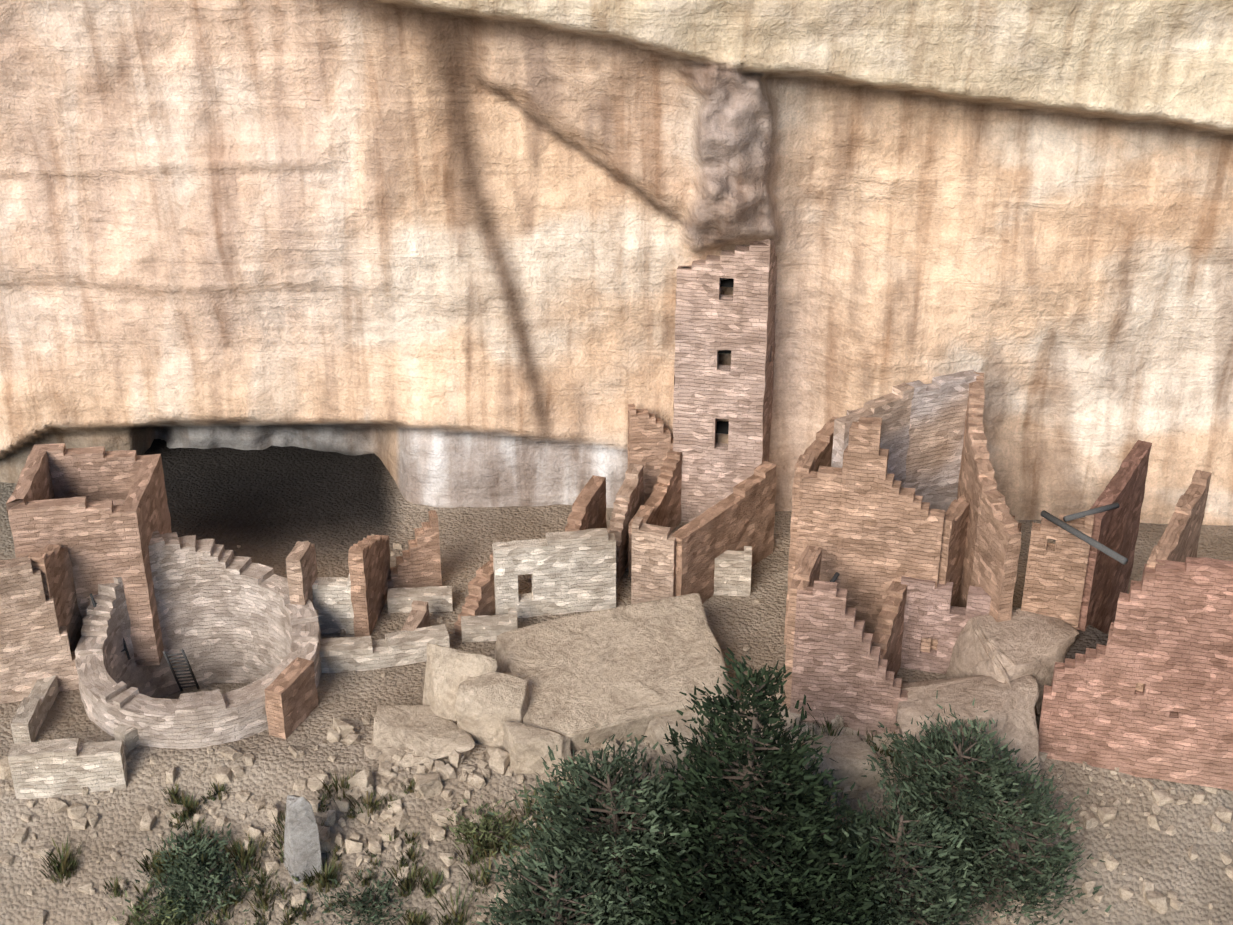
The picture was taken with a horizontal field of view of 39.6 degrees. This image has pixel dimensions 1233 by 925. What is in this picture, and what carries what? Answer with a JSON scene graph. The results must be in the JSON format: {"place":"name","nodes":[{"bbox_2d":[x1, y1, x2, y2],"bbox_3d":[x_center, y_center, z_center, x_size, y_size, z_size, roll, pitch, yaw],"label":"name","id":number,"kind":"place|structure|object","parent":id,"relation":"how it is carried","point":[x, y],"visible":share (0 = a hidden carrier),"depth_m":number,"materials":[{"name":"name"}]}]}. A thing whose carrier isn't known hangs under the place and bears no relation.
{"place":"outdoors","nodes":[
{"label":"outdoors","id":0,"kind":"place"},
{"bbox_2d":[0,439,1232,924],"bbox_3d":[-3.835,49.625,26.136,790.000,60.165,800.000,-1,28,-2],"label":"ground","id":1,"kind":"structure","parent":0,"point":[272,505],"depth_m":41.83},
{"bbox_2d":[10,675,58,743],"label":"wall","id":2,"kind":"structure","parent":1,"relation":"on","point":[31,714],"depth_m":42.69,"materials":[{"name":"stone"}]},
{"bbox_2d":[0,556,78,703],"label":"room wall","id":3,"kind":"structure","parent":1,"relation":"on","point":[34,644],"depth_m":43.31,"materials":[{"name":"stone"}]},
{"bbox_2d":[28,544,81,651],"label":"room wall","id":4,"kind":"structure","parent":1,"relation":"on","point":[52,563],"depth_m":43.91,"materials":[{"name":"stone"}]},
{"bbox_2d":[8,738,126,798],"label":"wall","id":5,"kind":"structure","parent":1,"relation":"on","point":[53,768],"depth_m":41.01,"materials":[{"name":"stone"}]},
{"bbox_2d":[6,443,171,666],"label":"ruined building","id":6,"kind":"structure","parent":1,"relation":"on","point":[101,513],"depth_m":44.95,"materials":[{"name":"stone"}]},
{"bbox_2d":[113,724,139,750],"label":"stone block","id":7,"kind":"structure","parent":1,"relation":"on","point":[129,735],"depth_m":42.04,"materials":[{"name":"stone"}]},
{"bbox_2d":[111,887,205,924],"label":"shrub","id":8,"kind":"object","parent":1,"relation":"on","point":[164,921],"visible":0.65,"depth_m":39.36,"materials":[{"name":"green plant"}]},
{"bbox_2d":[125,862,245,924],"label":"shrub","id":9,"kind":"object","parent":1,"relation":"on","point":[186,907],"visible":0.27,"depth_m":39.49,"materials":[{"name":"green plant"}]},
{"bbox_2d":[137,817,235,899],"bbox_3d":[-9.770,9.269,39.994,2.165,1.508,2.760,-25,37,-39],"label":"shrub","id":10,"kind":"object","parent":1,"relation":"on","point":[188,847],"visible":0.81,"depth_m":40.02,"materials":[{"name":"green plant"}]},
{"bbox_2d":[75,530,321,748],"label":"kiva wall","id":11,"kind":"structure","parent":1,"relation":"on","point":[226,616],"depth_m":45.79,"materials":[{"name":"stone"}]},
{"bbox_2d":[90,594,130,659],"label":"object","id":12,"kind":"object","parent":11,"relation":"attached to","point":[125,649],"visible":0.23,"depth_m":45.44,"materials":[{"name":"brown wood"}]},
{"bbox_2d":[163,649,199,690],"bbox_3d":[-11.645,5.592,45.901,0.530,2.939,2.458,-5,28,-9],"label":"ladder","id":13,"kind":"object","parent":11,"relation":"attached to","point":[174,672],"visible":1,"depth_m":45.86,"materials":[{"name":"grey wood"}]},
{"bbox_2d":[147,823,261,924],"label":"shrub","id":14,"kind":"object","parent":1,"relation":"on","point":[212,881],"visible":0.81,"depth_m":39.59,"materials":[{"name":"green plant"}]},
{"bbox_2d":[264,657,317,738],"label":"ruined wall","id":15,"kind":"structure","parent":1,"relation":"on","point":[291,699],"depth_m":42.57,"materials":[{"name":"stone"}]},
{"bbox_2d":[286,541,316,608],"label":"room wall","id":16,"kind":"structure","parent":1,"relation":"on","point":[301,565],"depth_m":45.33,"materials":[{"name":"stone"}]},
{"bbox_2d":[284,795,322,883],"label":"standing stone","id":17,"kind":"object","parent":1,"relation":"on","point":[302,850],"visible":0.81,"depth_m":39.31,"materials":[{"name":"grey stone"}]},
{"bbox_2d":[315,609,320,638],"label":"ruined wall","id":18,"kind":"structure","parent":1,"relation":"on","point":[316,610],"depth_m":45.71,"materials":[{"name":"stone"}]},
{"bbox_2d":[312,573,353,633],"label":"room wall","id":19,"kind":"structure","parent":1,"relation":"on","point":[332,601],"depth_m":46.25,"materials":[{"name":"stone"}]},
{"bbox_2d":[295,861,410,924],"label":"shrub","id":20,"kind":"object","parent":1,"relation":"on","point":[359,908],"visible":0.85,"depth_m":39.37,"materials":[{"name":"green plant"}]},
{"bbox_2d":[348,535,389,636],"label":"room wall","id":21,"kind":"structure","parent":1,"relation":"on","point":[369,562],"depth_m":46.34,"materials":[{"name":"stone"}]},
{"bbox_2d":[291,624,449,672],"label":"room wall","id":22,"kind":"structure","parent":1,"relation":"on","point":[365,653],"depth_m":45.12,"materials":[{"name":"stone"}]},
{"bbox_2d":[387,510,441,588],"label":"room wall","id":23,"kind":"structure","parent":1,"relation":"on","point":[418,563],"depth_m":48.07,"materials":[{"name":"stone"}]},
{"bbox_2d":[401,600,429,630],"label":"room wall","id":24,"kind":"structure","parent":1,"relation":"on","point":[418,617],"depth_m":46.31,"materials":[{"name":"stone"}]},
{"bbox_2d":[387,586,452,613],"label":"room wall","id":25,"kind":"structure","parent":1,"relation":"on","point":[437,599],"depth_m":47.52,"materials":[{"name":"stone"}]},
{"bbox_2d":[372,705,474,766],"bbox_3d":[-4.754,6.806,42.420,2.584,0.523,2.233,-1,28,-2],"label":"boulder","id":26,"kind":"object","parent":1,"relation":"on","point":[423,731],"visible":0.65,"depth_m":42.17,"materials":[{"name":"beige stone"}]},
{"bbox_2d":[422,642,497,723],"bbox_3d":[-3.974,5.572,43.206,1.488,2.058,1.291,-9,28,-30],"label":"block boulder","id":27,"kind":"object","parent":1,"relation":"on","point":[448,670],"visible":0.56,"depth_m":42.77,"materials":[{"name":"beige stone"}]},
{"bbox_2d":[39,714,901,924],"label":"grass tufts","id":28,"kind":"object","parent":1,"relation":"on","point":[63,865],"visible":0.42,"depth_m":40.01,"materials":[{"name":"green plant"}]},
{"bbox_2d":[454,552,494,635],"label":"room wall","id":29,"kind":"structure","parent":1,"relation":"on","point":[480,599],"depth_m":46.78,"materials":[{"name":"stone"}]},
{"bbox_2d":[437,792,539,864],"bbox_3d":[-2.996,8.725,40.658,2.602,1.734,2.749,-1,28,-2],"label":"shrub","id":30,"kind":"object","parent":1,"relation":"on","point":[497,833],"visible":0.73,"depth_m":40.31,"materials":[{"name":"foliage"},{"name":"bark"}]},
{"bbox_2d":[461,608,517,642],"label":"room wall","id":31,"kind":"structure","parent":1,"relation":"on","point":[484,628],"depth_m":46.23,"materials":[{"name":"stone"}]},
{"bbox_2d":[455,672,529,747],"bbox_3d":[-2.949,6.028,42.839,1.798,1.498,2.058,7,35,14],"label":"block boulder","id":32,"kind":"object","parent":1,"relation":"on","point":[487,704],"visible":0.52,"depth_m":42.10,"materials":[{"name":"beige stone"}]},
{"bbox_2d":[502,720,571,773],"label":"block boulder","id":33,"kind":"object","parent":1,"relation":"on","point":[525,746],"visible":0.85,"depth_m":41.37,"materials":[{"name":"beige stone"}]},
{"bbox_2d":[492,528,615,617],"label":"room wall","id":34,"kind":"structure","parent":1,"relation":"on","point":[572,571],"depth_m":46.92,"materials":[{"name":"stone"}]},
{"bbox_2d":[469,831,646,924],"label":"shrub","id":35,"kind":"object","parent":1,"relation":"on","point":[556,895],"visible":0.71,"depth_m":37.07,"materials":[{"name":"green plant"}]},
{"bbox_2d":[565,475,606,531],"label":"room wall","id":36,"kind":"structure","parent":1,"relation":"on","point":[588,508],"depth_m":48.76,"materials":[{"name":"stone"}]},
{"bbox_2d":[479,725,726,924],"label":"juniper tree","id":37,"kind":"object","parent":1,"relation":"on","point":[607,804],"visible":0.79,"depth_m":37.15,"materials":[{"name":"green plant"}]},
{"bbox_2d":[0,0,1232,525],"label":"cliff face","id":38,"kind":"object","parent":1,"relation":"on","point":[432,252],"visible":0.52,"depth_m":47.80,"materials":[{"name":"stone"}]},
{"bbox_2d":[0,534,1232,924],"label":"rubble rocks","id":39,"kind":"object","parent":1,"relation":"on","point":[362,784],"visible":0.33,"depth_m":40.98,"materials":[{"name":"beige stone"}]},
{"bbox_2d":[494,593,741,751],"bbox_3d":[0.168,5.757,43.823,5.928,1.352,5.052,-10,35,-13],"label":"slab boulder","id":40,"kind":"object","parent":1,"relation":"on","point":[622,672],"visible":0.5,"depth_m":43.60,"materials":[{"name":"beige stone"}]},
{"bbox_2d":[608,463,643,581],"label":"room wall","id":41,"kind":"structure","parent":1,"relation":"on","point":[628,502],"depth_m":49.11,"materials":[{"name":"stone"}]},
{"bbox_2d":[628,404,672,503],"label":"tower wall","id":42,"kind":"structure","parent":1,"relation":"on","point":[650,441],"depth_m":50.97,"materials":[{"name":"stone"}]},
{"bbox_2d":[631,516,675,603],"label":"room wall","id":43,"kind":"structure","parent":1,"relation":"on","point":[653,562],"depth_m":46.53,"materials":[{"name":"stone"}]},
{"bbox_2d":[628,448,681,576],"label":"room wall","id":44,"kind":"structure","parent":1,"relation":"on","point":[661,506],"depth_m":50.67,"materials":[{"name":"stone"}]},
{"bbox_2d":[644,708,713,764],"bbox_3d":[1.570,6.613,42.538,1.185,0.934,1.548,19,34,32],"label":"block boulder","id":45,"kind":"object","parent":1,"relation":"on","point":[654,733],"visible":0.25,"depth_m":42.11,"materials":[{"name":"beige stone"}]},
{"bbox_2d":[607,875,755,924],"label":"shrub","id":46,"kind":"object","parent":1,"relation":"on","point":[661,909],"visible":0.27,"depth_m":36.78,"materials":[{"name":"green plant"}]},
{"bbox_2d":[671,461,776,603],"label":"room wall","id":47,"kind":"structure","parent":1,"relation":"on","point":[741,516],"depth_m":48.02,"materials":[{"name":"stone"}]},
{"bbox_2d":[672,239,776,521],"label":"tower wall","id":48,"kind":"structure","parent":1,"relation":"on","point":[711,321],"depth_m":49.56,"materials":[{"name":"stone"}]},
{"bbox_2d":[716,421,728,433],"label":"tower floor","id":49,"kind":"structure","parent":48,"relation":"on","point":[722,427],"depth_m":51.03,"materials":[{"name":"black"}]},
{"bbox_2d":[718,350,730,353],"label":"tower floor","id":50,"kind":"structure","parent":48,"relation":"on","point":[725,351],"depth_m":49.57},
{"bbox_2d":[720,279,733,286],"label":"tower floor","id":51,"kind":"structure","parent":48,"relation":"on","point":[727,283],"depth_m":48.72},
{"bbox_2d":[713,546,751,595],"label":"room wall","id":52,"kind":"structure","parent":1,"relation":"on","point":[732,573],"depth_m":48.05,"materials":[{"name":"stone"}]},
{"bbox_2d":[571,647,917,924],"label":"juniper tree","id":53,"kind":"object","parent":1,"relation":"on","point":[767,829],"visible":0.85,"depth_m":36.52,"materials":[{"name":"green plant"}]},
{"bbox_2d":[782,545,822,708],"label":"wall","id":54,"kind":"structure","parent":1,"relation":"on","point":[806,573],"depth_m":42.43,"materials":[{"name":"stone"}]},
{"bbox_2d":[784,416,837,644],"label":"wall","id":55,"kind":"structure","parent":1,"relation":"on","point":[816,454],"depth_m":44.82,"materials":[{"name":"stone"}]},
{"bbox_2d":[800,735,884,788],"bbox_3d":[5.312,7.373,42.231,2.554,0.864,1.222,-4,28,-7],"label":"boulder","id":56,"kind":"object","parent":1,"relation":"on","point":[848,753],"visible":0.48,"depth_m":41.89,"materials":[{"name":"beige stone"}]},
{"bbox_2d":[790,581,908,738],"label":"wall","id":57,"kind":"structure","parent":1,"relation":"on","point":[839,667],"depth_m":42.25,"materials":[{"name":"stone"}]},
{"bbox_2d":[846,408,862,415],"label":"wall","id":58,"kind":"structure","parent":1,"relation":"on","point":[850,412],"depth_m":47.67,"materials":[{"name":"stone"}]},
{"bbox_2d":[789,840,921,924],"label":"juniper tree","id":59,"kind":"object","parent":1,"relation":"on","point":[855,891],"visible":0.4,"depth_m":37.23,"materials":[{"name":"green plant"}]},
{"bbox_2d":[795,417,944,652],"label":"wall","id":60,"kind":"structure","parent":1,"relation":"on","point":[870,525],"depth_m":43.68,"materials":[{"name":"stone"}]},
{"bbox_2d":[830,572,839,581],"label":"roof beam","id":61,"kind":"structure","parent":60,"relation":"on","point":[835,576],"depth_m":44.35,"materials":[{"name":"grey wood"}]},
{"bbox_2d":[831,382,913,487],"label":"wall","id":62,"kind":"structure","parent":1,"relation":"on","point":[892,410],"depth_m":44.56,"materials":[{"name":"stone"}]},
{"bbox_2d":[872,581,906,676],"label":"wall","id":63,"kind":"structure","parent":1,"relation":"on","point":[888,633],"depth_m":43.69,"materials":[{"name":"stone"}]},
{"bbox_2d":[901,746,944,781],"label":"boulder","id":64,"kind":"object","parent":1,"relation":"on","point":[916,763],"depth_m":41.80,"materials":[{"name":"brown stone"}]},
{"bbox_2d":[827,777,1020,924],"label":"shrub","id":65,"kind":"object","parent":1,"relation":"on","point":[901,880],"visible":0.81,"depth_m":38.27,"materials":[{"name":"green plant"}]},
{"bbox_2d":[904,370,978,511],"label":"wall","id":66,"kind":"structure","parent":1,"relation":"on","point":[937,427],"depth_m":45.63,"materials":[{"name":"stone"}]},
{"bbox_2d":[900,576,990,673],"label":"wall","id":67,"kind":"structure","parent":1,"relation":"on","point":[930,611],"depth_m":44.33,"materials":[{"name":"stone"}]},
{"bbox_2d":[931,495,969,649],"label":"wall","id":68,"kind":"structure","parent":1,"relation":"on","point":[954,534],"depth_m":44.19,"materials":[{"name":"stone"}]},
{"bbox_2d":[861,690,1053,896],"bbox_3d":[7.920,7.861,40.038,4.769,4.474,4.608,-8,29,-15],"label":"shrub","id":69,"kind":"object","parent":1,"relation":"on","point":[926,789],"visible":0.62,"depth_m":39.47,"materials":[{"name":"green plant"}]},
{"bbox_2d":[896,675,1042,787],"bbox_3d":[8.680,6.453,42.373,3.583,2.042,2.519,-1,27,11],"label":"boulder","id":70,"kind":"object","parent":1,"relation":"on","point":[1013,711],"visible":0.73,"depth_m":41.58,"materials":[{"name":"beige stone"}]},
{"bbox_2d":[957,372,1020,621],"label":"wall","id":71,"kind":"structure","parent":1,"relation":"on","point":[992,549],"depth_m":43.57,"materials":[{"name":"stone"}]},
{"bbox_2d":[946,608,1078,713],"bbox_3d":[10.222,5.261,43.597,2.741,2.540,2.644,-7,37,-24],"label":"boulder","id":72,"kind":"object","parent":1,"relation":"on","point":[1020,643],"visible":0.5,"depth_m":42.94,"materials":[{"name":"beige stone"}]},
{"bbox_2d":[916,756,1111,924],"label":"shrub","id":73,"kind":"object","parent":1,"relation":"on","point":[1014,862],"visible":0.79,"depth_m":39.15,"materials":[{"name":"green plant"}]},
{"bbox_2d":[1012,516,1021,531],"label":"wall","id":74,"kind":"structure","parent":1,"relation":"on","point":[1019,526],"depth_m":46.78,"materials":[{"name":"stone"}]},
{"bbox_2d":[1021,514,1093,629],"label":"wall","id":75,"kind":"structure","parent":1,"relation":"on","point":[1054,579],"depth_m":43.18,"materials":[{"name":"stone"}]},
{"bbox_2d":[1063,625,1107,662],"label":"interior floor","id":76,"kind":"structure","parent":1,"relation":"on","point":[1091,637],"depth_m":43.50,"materials":[{"name":"grey stone"}]},
{"bbox_2d":[1077,440,1151,633],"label":"wall","id":77,"kind":"structure","parent":1,"relation":"on","point":[1107,579],"depth_m":44.64,"materials":[{"name":"stone"}]},
{"bbox_2d":[1040,510,1127,564],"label":"roof beam","id":78,"kind":"structure","parent":77,"relation":"attached to","point":[1085,538],"depth_m":41.10,"materials":[{"name":"grey wood"}]},
{"bbox_2d":[1063,502,1119,521],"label":"roof beam","id":79,"kind":"structure","parent":77,"relation":"on","point":[1090,512],"depth_m":42.48,"materials":[{"name":"grey wood"}]},
{"bbox_2d":[1038,557,1232,790],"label":"wall","id":80,"kind":"structure","parent":1,"relation":"on","point":[1170,642],"depth_m":40.86,"materials":[{"name":"stone"}]},
{"bbox_2d":[1135,470,1211,691],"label":"wall","id":81,"kind":"structure","parent":1,"relation":"on","point":[1178,540],"depth_m":41.91,"materials":[{"name":"stone"}]}
]}

